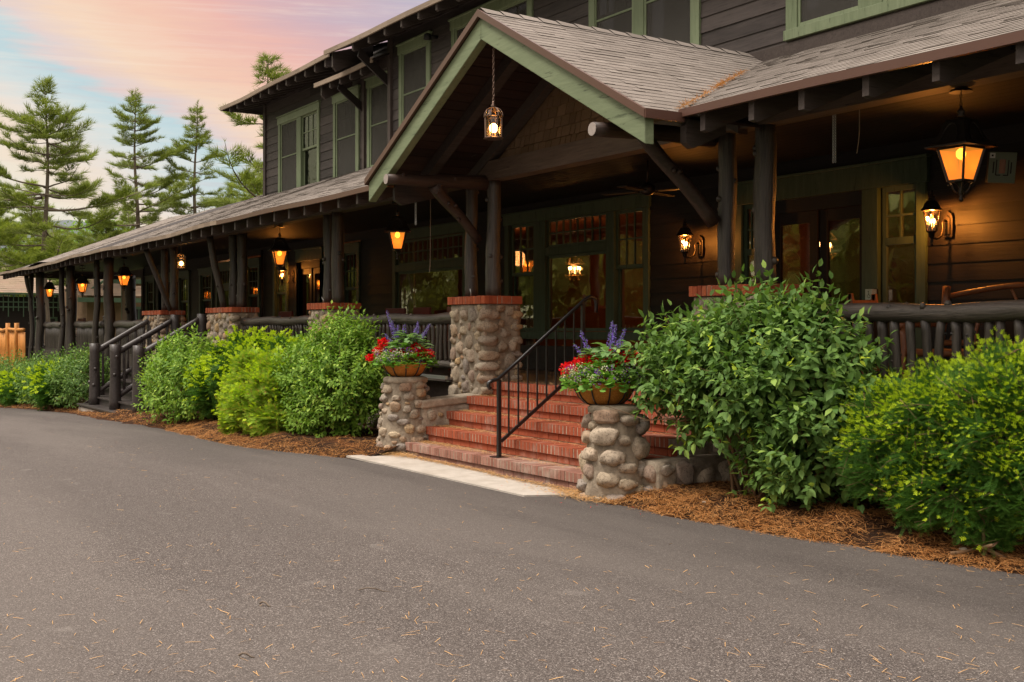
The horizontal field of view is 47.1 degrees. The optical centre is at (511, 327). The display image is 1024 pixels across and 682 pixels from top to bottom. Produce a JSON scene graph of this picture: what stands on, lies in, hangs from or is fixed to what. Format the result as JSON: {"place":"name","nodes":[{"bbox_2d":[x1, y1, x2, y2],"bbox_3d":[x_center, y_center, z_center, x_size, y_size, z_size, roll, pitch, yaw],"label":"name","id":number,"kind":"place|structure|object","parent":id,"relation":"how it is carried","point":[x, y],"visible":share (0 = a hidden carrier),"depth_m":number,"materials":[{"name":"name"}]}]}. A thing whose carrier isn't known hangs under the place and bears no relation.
{"place":"outdoors","nodes":[
{"label":"outdoors","id":0,"kind":"place"},
{"bbox_2d":[0,220,135,263],"bbox_3d":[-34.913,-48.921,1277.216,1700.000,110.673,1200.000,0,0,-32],"label":"hills","id":1,"kind":"structure","parent":0,"point":[68,223],"depth_m":1054.91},
{"bbox_2d":[65,265,75,364],"bbox_3d":[-13.255,0.240,35.302,0.334,4.226,0.342,0,0,-32],"label":"log post","id":2,"kind":"object","parent":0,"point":[70,291],"visible":0.63,"depth_m":35.21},
{"bbox_2d":[102,257,114,377],"bbox_3d":[-10.730,0.140,31.279,0.348,4.027,0.330,0,0,-32],"label":"log post","id":3,"kind":"object","parent":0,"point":[109,308],"visible":0.47,"depth_m":31.18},
{"bbox_2d":[0,0,428,227],"label":"sky","id":4,"kind":"structure","parent":0,"point":[178,54],"materials":[{"name":"multicoloured"}]},
{"bbox_2d":[279,311,292,316],"bbox_3d":[-4.729,0.171,23.724,0.477,1.002,0.480,0,0,-44],"label":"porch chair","id":5,"kind":"object","parent":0,"point":[286,314],"visible":0.21,"depth_m":23.82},
{"bbox_2d":[0,408,1023,681],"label":"driveway","id":6,"kind":"structure","parent":0,"point":[92,510],"depth_m":7.04,"materials":[{"name":"asphalt"}]},
{"bbox_2d":[77,314,207,412],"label":"wooden stairs","id":7,"kind":"structure","parent":6,"relation":"on","point":[117,391],"depth_m":25.60,"materials":[{"name":"paint"}]},
{"bbox_2d":[420,393,479,440],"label":"cheek wall","id":8,"kind":"structure","parent":6,"relation":"on","point":[434,410],"depth_m":14.48,"materials":[{"name":"stone"}]},
{"bbox_2d":[346,454,578,496],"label":"concrete slab","id":9,"kind":"structure","parent":6,"relation":"on","point":[470,477],"depth_m":12.16,"materials":[{"name":"concrete"}]},
{"bbox_2d":[0,446,1021,681],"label":"fallen needles","id":10,"kind":"object","parent":6,"relation":"on","point":[503,632],"visible":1,"depth_m":5.98,"materials":[{"name":"plant"}]},
{"bbox_2d":[379,380,667,507],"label":"step litter","id":11,"kind":"object","parent":6,"relation":"on","point":[567,490],"visible":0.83,"depth_m":12.62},
{"bbox_2d":[405,381,708,488],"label":"brick steps","id":12,"kind":"structure","parent":6,"relation":"on","point":[565,409],"depth_m":12.85,"materials":[{"name":"brick"}]},
{"bbox_2d":[486,295,597,457],"bbox_3d":[0.348,0.506,12.856,1.461,1.753,0.160,0,0,-32],"label":"handrail","id":13,"kind":"object","parent":12,"relation":"on","point":[581,303],"visible":0.94,"depth_m":12.80,"materials":[{"name":"metal"}]},
{"bbox_2d":[639,453,737,491],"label":"cheek wall","id":14,"kind":"structure","parent":6,"relation":"on","point":[658,473],"depth_m":10.54,"materials":[{"name":"stone"}]},
{"bbox_3d":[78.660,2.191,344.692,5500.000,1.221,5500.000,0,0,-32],"label":"ground","id":15,"kind":"structure","parent":0,"visible":0},
{"bbox_2d":[0,323,25,369],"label":"pole fence","id":16,"kind":"object","parent":15,"relation":"on","point":[11,339],"visible":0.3,"depth_m":42.56,"materials":[{"name":"brown wood"}]},
{"bbox_2d":[0,200,35,296],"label":"pine tree","id":17,"kind":"object","parent":15,"relation":"on","point":[5,222],"visible":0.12,"depth_m":79.11,"materials":[{"name":"green plant"}]},
{"bbox_2d":[3,229,58,296],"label":"pine tree","id":18,"kind":"object","parent":15,"relation":"on","point":[34,240],"visible":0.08,"depth_m":82.41,"materials":[{"name":"green plant"}]},
{"bbox_2d":[0,259,65,360],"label":"cottage","id":19,"kind":"structure","parent":15,"relation":"on","point":[13,309],"depth_m":70.30,"materials":[{"name":"wood"}]},
{"bbox_2d":[35,272,45,362],"bbox_3d":[-15.785,0.340,39.330,0.347,4.428,0.344,0,0,-32],"label":"log post","id":20,"kind":"object","parent":15,"relation":"on","point":[40,321],"visible":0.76,"depth_m":39.22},
{"bbox_2d":[2,177,82,295],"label":"pine tree","id":21,"kind":"object","parent":15,"relation":"on","point":[39,191],"visible":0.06,"depth_m":91.10,"materials":[{"name":"green plant"}]},
{"bbox_2d":[75,275,76,338],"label":"log post","id":22,"kind":"object","parent":15,"relation":"on","point":[76,302],"visible":0.15,"depth_m":41.59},
{"bbox_2d":[0,74,163,344],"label":"pine tree","id":23,"kind":"object","parent":15,"relation":"on","point":[85,189],"visible":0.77,"depth_m":61.76,"materials":[{"name":"green plant"}]},
{"bbox_2d":[60,207,124,242],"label":"pine tree","id":24,"kind":"object","parent":15,"relation":"on","point":[104,231],"visible":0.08,"depth_m":81.68,"materials":[{"name":"green plant"}]},
{"bbox_2d":[60,215,129,242],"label":"broadleaf tree","id":25,"kind":"object","parent":15,"relation":"on","point":[73,223],"visible":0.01,"depth_m":93.60,"materials":[{"name":"green plant"}]},
{"bbox_2d":[64,279,140,343],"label":"cottage","id":26,"kind":"structure","parent":15,"relation":"on","point":[85,305],"depth_m":65.81,"materials":[{"name":"wood"}]},
{"bbox_2d":[38,88,201,250],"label":"pine tree","id":27,"kind":"object","parent":15,"relation":"on","point":[162,154],"visible":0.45,"depth_m":83.40,"materials":[{"name":"green plant"}]},
{"bbox_2d":[108,203,139,235],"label":"pine tree","id":28,"kind":"object","parent":15,"relation":"on","point":[128,229],"visible":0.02,"depth_m":88.08,"materials":[{"name":"green plant"}]},
{"bbox_2d":[125,276,136,320],"bbox_3d":[-12.796,0.350,39.445,0.426,4.208,0.423,0,0,-32],"label":"log post","id":29,"kind":"object","parent":15,"relation":"on","point":[130,299],"visible":0.32,"depth_m":39.31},
{"bbox_2d":[152,100,231,216],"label":"pine tree","id":30,"kind":"object","parent":15,"relation":"on","point":[196,142],"visible":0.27,"depth_m":85.76,"materials":[{"name":"green plant"}]},
{"bbox_2d":[0,401,397,457],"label":"planting bed","id":31,"kind":"object","parent":15,"relation":"on","point":[320,441],"visible":0.22,"depth_m":16.37,"materials":[{"name":"soil"}]},
{"bbox_2d":[0,346,33,372],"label":"leafy shrub","id":32,"kind":"object","parent":31,"relation":"on","point":[8,362],"visible":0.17,"depth_m":37.49,"materials":[{"name":"green plant"}]},
{"bbox_2d":[0,366,35,406],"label":"yew shrub","id":33,"kind":"object","parent":31,"relation":"on","point":[8,395],"visible":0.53,"depth_m":33.70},
{"bbox_2d":[28,273,34,360],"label":"log post","id":34,"kind":"object","parent":31,"relation":"on","point":[32,320],"visible":0.59,"depth_m":40.40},
{"bbox_2d":[24,276,31,298],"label":"log brace","id":35,"kind":"object","parent":34,"relation":"attached to","point":[27,281],"visible":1,"depth_m":40.14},
{"bbox_2d":[8,349,83,407],"bbox_3d":[-12.966,1.428,32.623,1.706,1.808,4.887,0,0,-32],"label":"leafy shrub","id":36,"kind":"object","parent":31,"relation":"on","point":[26,398],"visible":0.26,"depth_m":32.54,"materials":[{"name":"green plant"}]},
{"bbox_2d":[22,358,75,410],"bbox_3d":[-11.855,1.470,30.107,1.382,1.404,2.494,0,0,-32],"label":"yew shrub","id":37,"kind":"object","parent":31,"relation":"on","point":[37,383],"visible":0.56,"depth_m":29.62,"materials":[{"name":"plant"}]},
{"bbox_2d":[58,267,65,363],"bbox_3d":[-13.858,0.240,36.174,0.235,4.224,0.211,0,0,-32],"label":"log post","id":38,"kind":"object","parent":31,"relation":"on","point":[62,326],"visible":0.62,"depth_m":36.11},
{"bbox_2d":[39,341,109,407],"bbox_3d":[-10.709,1.216,28.994,1.676,1.790,3.655,0,0,-32],"label":"leafy shrub","id":39,"kind":"object","parent":31,"relation":"on","point":[74,378],"visible":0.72,"depth_m":28.43,"materials":[{"name":"green plant"}]},
{"bbox_2d":[92,260,100,342],"bbox_3d":[-11.408,0.139,32.277,0.225,4.023,0.205,0,0,-2],"label":"log post","id":40,"kind":"object","parent":31,"relation":"on","point":[96,313],"visible":0.56,"depth_m":32.21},
{"bbox_2d":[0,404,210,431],"bbox_3d":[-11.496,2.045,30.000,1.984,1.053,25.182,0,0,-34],"label":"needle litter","id":41,"kind":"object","parent":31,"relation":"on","point":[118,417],"visible":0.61,"depth_m":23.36,"materials":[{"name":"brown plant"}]},
{"bbox_2d":[142,247,185,363],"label":"stone pillar","id":42,"kind":"structure","parent":31,"relation":"on","point":[165,312],"depth_m":27.11,"materials":[{"name":"grey stone"}]},
{"bbox_2d":[131,323,221,424],"bbox_3d":[-5.912,0.854,21.111,1.688,1.920,3.648,0,0,-32],"label":"leafy shrub","id":43,"kind":"object","parent":31,"relation":"on","point":[173,358],"visible":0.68,"depth_m":20.72,"materials":[{"name":"green plant"}]},
{"bbox_2d":[206,233,258,346],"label":"stone pillar","id":44,"kind":"structure","parent":31,"relation":"on","point":[221,318],"depth_m":23.29,"materials":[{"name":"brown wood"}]},
{"bbox_2d":[240,315,309,341],"bbox_3d":[-4.202,0.201,21.271,0.186,0.831,3.803,0,0,-32],"label":"log railing","id":45,"kind":"object","parent":44,"relation":"attached to","point":[297,324],"visible":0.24,"depth_m":21.20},
{"bbox_2d":[181,325,314,418],"bbox_3d":[-4.227,0.831,19.109,1.655,1.767,3.837,0,0,-44],"label":"yew shrub","id":46,"kind":"object","parent":31,"relation":"on","point":[204,380],"visible":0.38,"depth_m":19.07,"materials":[{"name":"plant"}]},
{"bbox_2d":[211,342,304,436],"bbox_3d":[-3.756,0.953,17.440,1.380,1.492,2.518,0,0,-32],"label":"shrub","id":47,"kind":"object","parent":31,"relation":"on","point":[247,405],"visible":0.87,"depth_m":16.84,"materials":[{"name":"plant"}]},
{"bbox_2d":[268,300,389,437],"bbox_3d":[-2.506,0.645,16.512,1.682,2.075,2.715,0,0,-32],"label":"leafy shrub","id":48,"kind":"object","parent":31,"relation":"on","point":[359,378],"visible":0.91,"depth_m":15.94,"materials":[{"name":"green plant"}]},
{"bbox_2d":[307,211,360,416],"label":"stone pillar","id":49,"kind":"structure","parent":31,"relation":"on","point":[333,258],"depth_m":18.89,"materials":[{"name":"black wood"}]},
{"bbox_2d":[340,312,450,367],"bbox_3d":[-1.663,0.171,17.231,0.184,0.780,3.898,0,0,-32],"label":"log railing","id":50,"kind":"object","parent":49,"relation":"attached to","point":[441,321],"visible":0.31,"depth_m":16.50,"materials":[{"name":"wood"}]},
{"bbox_2d":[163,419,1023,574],"bbox_3d":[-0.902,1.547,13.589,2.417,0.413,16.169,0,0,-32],"label":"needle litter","id":51,"kind":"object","parent":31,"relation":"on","point":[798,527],"visible":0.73,"depth_m":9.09,"materials":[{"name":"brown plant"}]},
{"bbox_2d":[196,51,290,206],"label":"pine tree","id":52,"kind":"object","parent":15,"relation":"on","point":[248,179],"visible":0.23,"depth_m":53.91,"materials":[{"name":"green plant"}]},
{"bbox_2d":[225,158,262,271],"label":"pine tree","id":53,"kind":"object","parent":15,"relation":"on","point":[239,198],"depth_m":87.69,"materials":[{"name":"green plant"}]},
{"bbox_2d":[376,376,430,454],"bbox_3d":[-1.340,1.125,14.542,0.726,1.050,0.751,0,0,-32],"label":"stone pedestal","id":54,"kind":"object","parent":15,"relation":"on","point":[401,399],"visible":0.82,"depth_m":14.28,"materials":[{"name":"stone"}]},
{"bbox_2d":[365,310,438,376],"bbox_3d":[-1.318,0.197,14.550,0.866,0.836,0.844,0,0,-32],"label":"flower basket","id":55,"kind":"object","parent":54,"relation":"on","point":[414,365],"visible":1,"depth_m":14.41,"materials":[{"name":"multicoloured plant"}]},
{"bbox_2d":[0,0,1023,475],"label":"lodge","id":56,"kind":"structure","parent":15,"relation":"on","point":[372,124],"depth_m":14.51,"materials":[{"name":"brown"}]},
{"bbox_2d":[43,272,55,300],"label":"hanging lantern","id":57,"kind":"object","parent":56,"relation":"hanging from","point":[49,287],"visible":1,"depth_m":38.84,"materials":[{"name":"brown"}]},
{"bbox_2d":[43,321,65,349],"bbox_3d":[-14.614,0.879,37.766,0.237,2.176,3.708,0,0,-32],"label":"log railing","id":58,"kind":"object","parent":56,"relation":"on","point":[52,330],"visible":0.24,"depth_m":38.23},
{"bbox_2d":[75,265,89,296],"bbox_3d":[-12.725,-1.373,34.816,0.382,0.945,0.382,0,0,-7],"label":"hanging lantern","id":59,"kind":"object","parent":56,"relation":"hanging from","point":[82,282],"visible":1,"depth_m":34.73,"materials":[{"name":"brown"}]},
{"bbox_2d":[74,321,104,350],"bbox_3d":[-12.112,0.804,33.785,0.235,2.022,3.509,0,0,-32],"label":"log railing","id":60,"kind":"object","parent":56,"relation":"attached to","point":[83,332],"visible":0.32,"depth_m":34.08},
{"bbox_2d":[114,257,133,290],"bbox_3d":[-10.124,-1.397,30.676,0.382,0.895,0.382,0,0,-39],"label":"hanging lantern","id":61,"kind":"object","parent":56,"relation":"hanging from","point":[123,274],"visible":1,"depth_m":30.61,"materials":[{"name":"brown"}]},
{"bbox_2d":[113,319,142,353],"bbox_3d":[-9.599,0.702,29.784,0.237,1.819,3.361,0,0,-32],"label":"log railing","id":62,"kind":"object","parent":56,"relation":"attached to","point":[121,326],"visible":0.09,"depth_m":30.09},
{"bbox_2d":[144,275,154,310],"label":"window","id":63,"kind":"structure","parent":56,"relation":"in","point":[149,279],"depth_m":38.30,"materials":[{"name":"black glass"}]},
{"bbox_2d":[177,246,185,268],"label":"round lantern","id":64,"kind":"object","parent":56,"relation":"hanging from","point":[181,264],"visible":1,"depth_m":26.33,"materials":[{"name":"black metal"}]},
{"bbox_2d":[178,270,189,332],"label":"window","id":65,"kind":"structure","parent":56,"relation":"in","point":[185,274],"depth_m":35.11,"materials":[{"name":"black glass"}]},
{"bbox_2d":[197,267,212,331],"bbox_3d":[-8.650,-0.772,33.303,0.160,1.845,1.300,0,0,-32],"label":"window","id":66,"kind":"structure","parent":56,"relation":"in","point":[202,272],"depth_m":33.42,"materials":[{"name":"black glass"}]},
{"bbox_2d":[215,261,229,307],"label":"window","id":67,"kind":"structure","parent":56,"relation":"in","point":[223,266],"depth_m":32.02,"materials":[{"name":"black glass"}]},
{"bbox_2d":[247,257,259,316],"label":"window","id":68,"kind":"structure","parent":56,"relation":"in","point":[252,262],"depth_m":29.97,"materials":[{"name":"black glass"}]},
{"bbox_2d":[268,225,290,273],"bbox_3d":[-4.202,-1.415,21.252,0.382,0.870,0.382,0,0,-19],"label":"hanging lantern","id":69,"kind":"object","parent":56,"relation":"hanging from","point":[279,249],"visible":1,"depth_m":21.16,"materials":[{"name":"brown"}]},
{"bbox_2d":[270,252,288,316],"bbox_3d":[-5.578,-0.822,28.413,0.160,1.945,1.050,0,0,-32],"label":"window","id":70,"kind":"structure","parent":56,"relation":"in","point":[276,295],"depth_m":28.69,"materials":[{"name":"black glass"}]},
{"bbox_2d":[277,266,293,285],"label":"wall lantern","id":71,"kind":"object","parent":56,"relation":"attached to","point":[282,279],"depth_m":27.56,"materials":[{"name":"brown metal"}]},
{"bbox_2d":[276,100,320,192],"bbox_3d":[-5.065,-4.173,27.973,0.160,2.045,2.660,0,0,-32],"label":"window","id":72,"kind":"structure","parent":56,"relation":"in","point":[299,128],"depth_m":27.86,"materials":[{"name":"green glass"}]},
{"bbox_2d":[302,268,312,315],"bbox_3d":[-4.795,-0.355,27.198,0.127,2.030,0.740,0,0,-32],"label":"door","id":73,"kind":"structure","parent":56,"relation":"in","point":[306,271],"depth_m":26.95,"materials":[{"name":"brown wood"}]},
{"bbox_2d":[311,267,319,302],"bbox_3d":[-4.373,-0.355,26.565,0.127,2.030,0.740,0,0,-32],"label":"door","id":74,"kind":"structure","parent":56,"relation":"in","point":[316,270],"depth_m":26.81,"materials":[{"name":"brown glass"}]},
{"bbox_2d":[331,84,360,177],"bbox_3d":[-3.610,-4.163,25.634,0.135,2.025,1.450,0,0,-32],"label":"window","id":75,"kind":"structure","parent":56,"relation":"in","point":[346,117],"depth_m":25.65,"materials":[{"name":"green glass"}]},
{"bbox_2d":[344,242,360,309],"bbox_3d":[-3.415,-0.822,24.971,0.160,1.945,1.020,0,0,-32],"label":"window","id":76,"kind":"structure","parent":56,"relation":"in","point":[353,248],"depth_m":24.90,"materials":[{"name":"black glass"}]},
{"bbox_2d":[364,70,386,167],"bbox_3d":[-2.658,-4.143,23.781,0.135,1.985,1.300,0,0,-32],"label":"window","id":77,"kind":"structure","parent":56,"relation":"in","point":[376,89],"depth_m":23.95,"materials":[{"name":"green glass"}]},
{"bbox_2d":[385,308,405,348],"bbox_3d":[-2.103,0.171,19.826,0.480,1.002,0.477,0,0,41],"label":"porch chair","id":78,"kind":"object","parent":56,"relation":"on","point":[396,310],"visible":0.2,"depth_m":19.95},
{"bbox_2d":[384,201,410,259],"bbox_3d":[-1.680,-1.430,17.239,0.382,0.870,0.382,0,0,-7],"label":"hanging lantern","id":79,"kind":"object","parent":56,"relation":"hanging from","point":[397,229],"visible":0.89,"depth_m":17.14,"materials":[{"name":"brown"}]},
{"bbox_2d":[398,307,430,341],"bbox_3d":[-1.611,0.171,18.950,0.478,1.002,0.480,0,0,-38],"label":"porch chair","id":80,"kind":"object","parent":56,"relation":"on","point":[422,310],"visible":0.19,"depth_m":19.03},
{"bbox_2d":[396,30,432,125],"bbox_3d":[-1.809,-4.423,21.923,0.135,1.945,1.350,0,0,-32],"label":"window","id":81,"kind":"structure","parent":56,"relation":"in","point":[414,54],"depth_m":21.99,"materials":[{"name":"green glass"}]},
{"bbox_2d":[392,221,465,336],"bbox_3d":[-1.571,-0.857,22.014,0.135,2.075,3.010,0,0,-32],"label":"window","id":82,"kind":"structure","parent":56,"relation":"in","point":[445,229],"depth_m":21.96,"materials":[{"name":"green wood"}]},
{"bbox_2d":[429,199,430,271],"bbox_3d":[-1.107,-1.325,15.857,0.007,1.151,0.038,0,0,-32],"label":"pull cord","id":83,"kind":"object","parent":56,"relation":"hanging from","point":[430,231],"visible":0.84,"depth_m":15.84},
{"bbox_2d":[448,180,522,395],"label":"stone pillar","id":84,"kind":"structure","parent":56,"relation":"attached to","point":[486,340],"depth_m":14.85,"materials":[{"name":"grey stone"}]},
{"bbox_2d":[448,0,533,47],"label":"window","id":85,"kind":"structure","parent":56,"relation":"in","point":[458,23],"depth_m":19.46,"materials":[{"name":"green glass"}]},
{"bbox_2d":[483,47,503,140],"bbox_3d":[-0.197,-2.616,12.454,0.207,1.243,0.207,0,0,35],"label":"round lantern","id":86,"kind":"object","parent":56,"relation":"hanging from","point":[493,128],"visible":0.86,"depth_m":12.43,"materials":[{"name":"black metal"}]},
{"bbox_2d":[564,219,584,280],"bbox_3d":[1.125,-1.399,21.139,0.337,1.102,0.387,0,0,-32],"label":"chandelier","id":87,"kind":"object","parent":56,"relation":"hanging from","point":[574,274],"visible":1,"depth_m":21.11,"materials":[{"name":"gold metal"}]},
{"bbox_2d":[501,193,651,340],"bbox_3d":[0.922,-0.857,18.070,0.160,2.075,3.920,0,0,-32],"label":"door","id":88,"kind":"structure","parent":56,"relation":"in","point":[541,219],"depth_m":17.85,"materials":[{"name":"green wood"}]},
{"bbox_2d":[600,160,678,196],"bbox_3d":[1.630,-1.800,14.134,0.969,0.420,0.969,0,0,-10],"label":"ceiling fan","id":89,"kind":"object","parent":56,"relation":"hanging from","point":[647,189],"visible":0.97,"depth_m":14.08,"materials":[{"name":"brown metal"}]},
{"bbox_2d":[588,0,700,44],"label":"window","id":90,"kind":"structure","parent":56,"relation":"in","point":[678,20],"depth_m":16.02,"materials":[{"name":"green glass"}]},
{"bbox_2d":[676,219,703,263],"bbox_3d":[2.338,-1.135,15.429,0.378,0.590,0.230,0,0,-32],"label":"wall lantern","id":91,"kind":"object","parent":56,"relation":"attached to","point":[684,230],"depth_m":15.38,"materials":[{"name":"brown metal"}]},
{"bbox_2d":[676,69,749,108],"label":"roof needles","id":92,"kind":"object","parent":56,"relation":"on","point":[717,85],"visible":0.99,"depth_m":11.52,"materials":[{"name":"brown plant"}]},
{"bbox_2d":[774,210,819,303],"bbox_3d":[3.394,-0.365,14.167,0.127,2.050,0.720,0,0,-32],"label":"door","id":93,"kind":"structure","parent":56,"relation":"in","point":[812,217],"depth_m":14.03,"materials":[{"name":"brown wood"}]},
{"bbox_2d":[832,114,835,162],"bbox_3d":[2.870,-1.685,10.469,0.019,0.441,0.044,0,0,-32],"label":"hanging chain","id":94,"kind":"object","parent":56,"relation":"hanging from","point":[833,138],"visible":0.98,"depth_m":10.47,"materials":[{"name":"metal"}]},
{"bbox_2d":[818,205,861,362],"bbox_3d":[3.804,-0.365,13.552,0.127,2.050,0.720,0,0,-32],"label":"door","id":95,"kind":"structure","parent":56,"relation":"in","point":[852,212],"depth_m":13.77,"materials":[{"name":"green wood"}]},
{"bbox_2d":[783,0,932,41],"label":"window","id":96,"kind":"structure","parent":56,"relation":"in","point":[804,18],"depth_m":13.30,"materials":[{"name":"green glass"}]},
{"bbox_2d":[847,293,890,384],"bbox_3d":[3.648,0.160,12.237,0.390,1.030,0.465,0,0,-32],"label":"chair","id":97,"kind":"object","parent":56,"relation":"on","point":[874,298],"visible":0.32,"depth_m":12.20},
{"bbox_2d":[865,289,877,299],"bbox_3d":[3.967,-0.365,13.048,0.102,0.130,0.165,0,0,-32],"label":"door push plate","id":98,"kind":"object","parent":56,"relation":"attached to","point":[868,292],"depth_m":13.08,"materials":[{"name":"metal"}]},
{"bbox_2d":[787,300,1023,391],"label":"log railing","id":99,"kind":"object","parent":56,"relation":"on","point":[988,314],"visible":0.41,"depth_m":9.26,"materials":[{"name":"wood"}]},
{"bbox_2d":[921,189,953,245],"bbox_3d":[4.397,-1.135,12.153,0.378,0.590,0.230,0,0,-32],"label":"wall lantern","id":100,"kind":"object","parent":56,"relation":"attached to","point":[931,204],"depth_m":12.10,"materials":[{"name":"brown metal"}]},
{"bbox_2d":[924,87,997,200],"bbox_3d":[3.460,-1.410,9.060,0.382,0.870,0.382,0,0,-32],"label":"hanging lantern","id":101,"kind":"object","parent":56,"relation":"hanging from","point":[961,143],"visible":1,"depth_m":9.00,"materials":[{"name":"brown metal"}]},
{"bbox_2d":[900,282,1023,378],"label":"log bench","id":102,"kind":"object","parent":56,"relation":"on","point":[947,294],"visible":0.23,"depth_m":11.27,"materials":[{"name":"brown wood"}]},
{"bbox_2d":[985,152,1016,183],"bbox_3d":[4.795,-1.570,11.526,0.271,0.336,0.215,0,0,15],"label":"wall speaker","id":103,"kind":"object","parent":56,"relation":"attached to","point":[1001,167],"depth_m":11.45,"materials":[{"name":"white plastic"}]},
{"bbox_2d":[34,363,1023,516],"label":"foundation wall","id":104,"kind":"structure","parent":15,"relation":"on","point":[375,424],"depth_m":17.46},
{"bbox_2d":[576,403,649,500],"bbox_3d":[0.906,1.175,10.724,0.669,0.952,0.701,0,0,-32],"label":"stone pedestal","id":105,"kind":"object","parent":15,"relation":"on","point":[614,451],"visible":0.91,"depth_m":10.49,"materials":[{"name":"stone"}]},
{"bbox_2d":[559,321,647,404],"bbox_3d":[0.843,0.325,10.831,0.843,0.780,0.868,0,0,-32],"label":"flower basket","id":106,"kind":"object","parent":105,"relation":"on","point":[595,380],"visible":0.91,"depth_m":10.68,"materials":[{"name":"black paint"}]},
{"bbox_2d":[606,480,1023,573],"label":"planting bed","id":107,"kind":"object","parent":15,"relation":"on","point":[874,533],"visible":0.42,"depth_m":8.87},
{"bbox_2d":[689,124,802,479],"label":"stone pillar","id":108,"kind":"structure","parent":107,"relation":"on","point":[764,147],"depth_m":10.78,"materials":[{"name":"brown wood"}]},
{"bbox_2d":[604,258,912,513],"bbox_3d":[1.999,0.530,9.884,1.538,2.211,2.976,0,0,-32],"label":"leafy shrub","id":109,"kind":"object","parent":107,"relation":"on","point":[776,403],"visible":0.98,"depth_m":9.37,"materials":[{"name":"green plant"}]},
{"bbox_2d":[827,325,1023,543],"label":"yew shrub","id":110,"kind":"object","parent":107,"relation":"on","point":[966,408],"visible":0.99,"depth_m":7.92,"materials":[{"name":"plant"}]},
{"bbox_2d":[946,504,1023,558],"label":"yew shrub","id":111,"kind":"object","parent":107,"relation":"on","point":[986,544],"visible":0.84,"depth_m":7.71,"materials":[{"name":"plant"}]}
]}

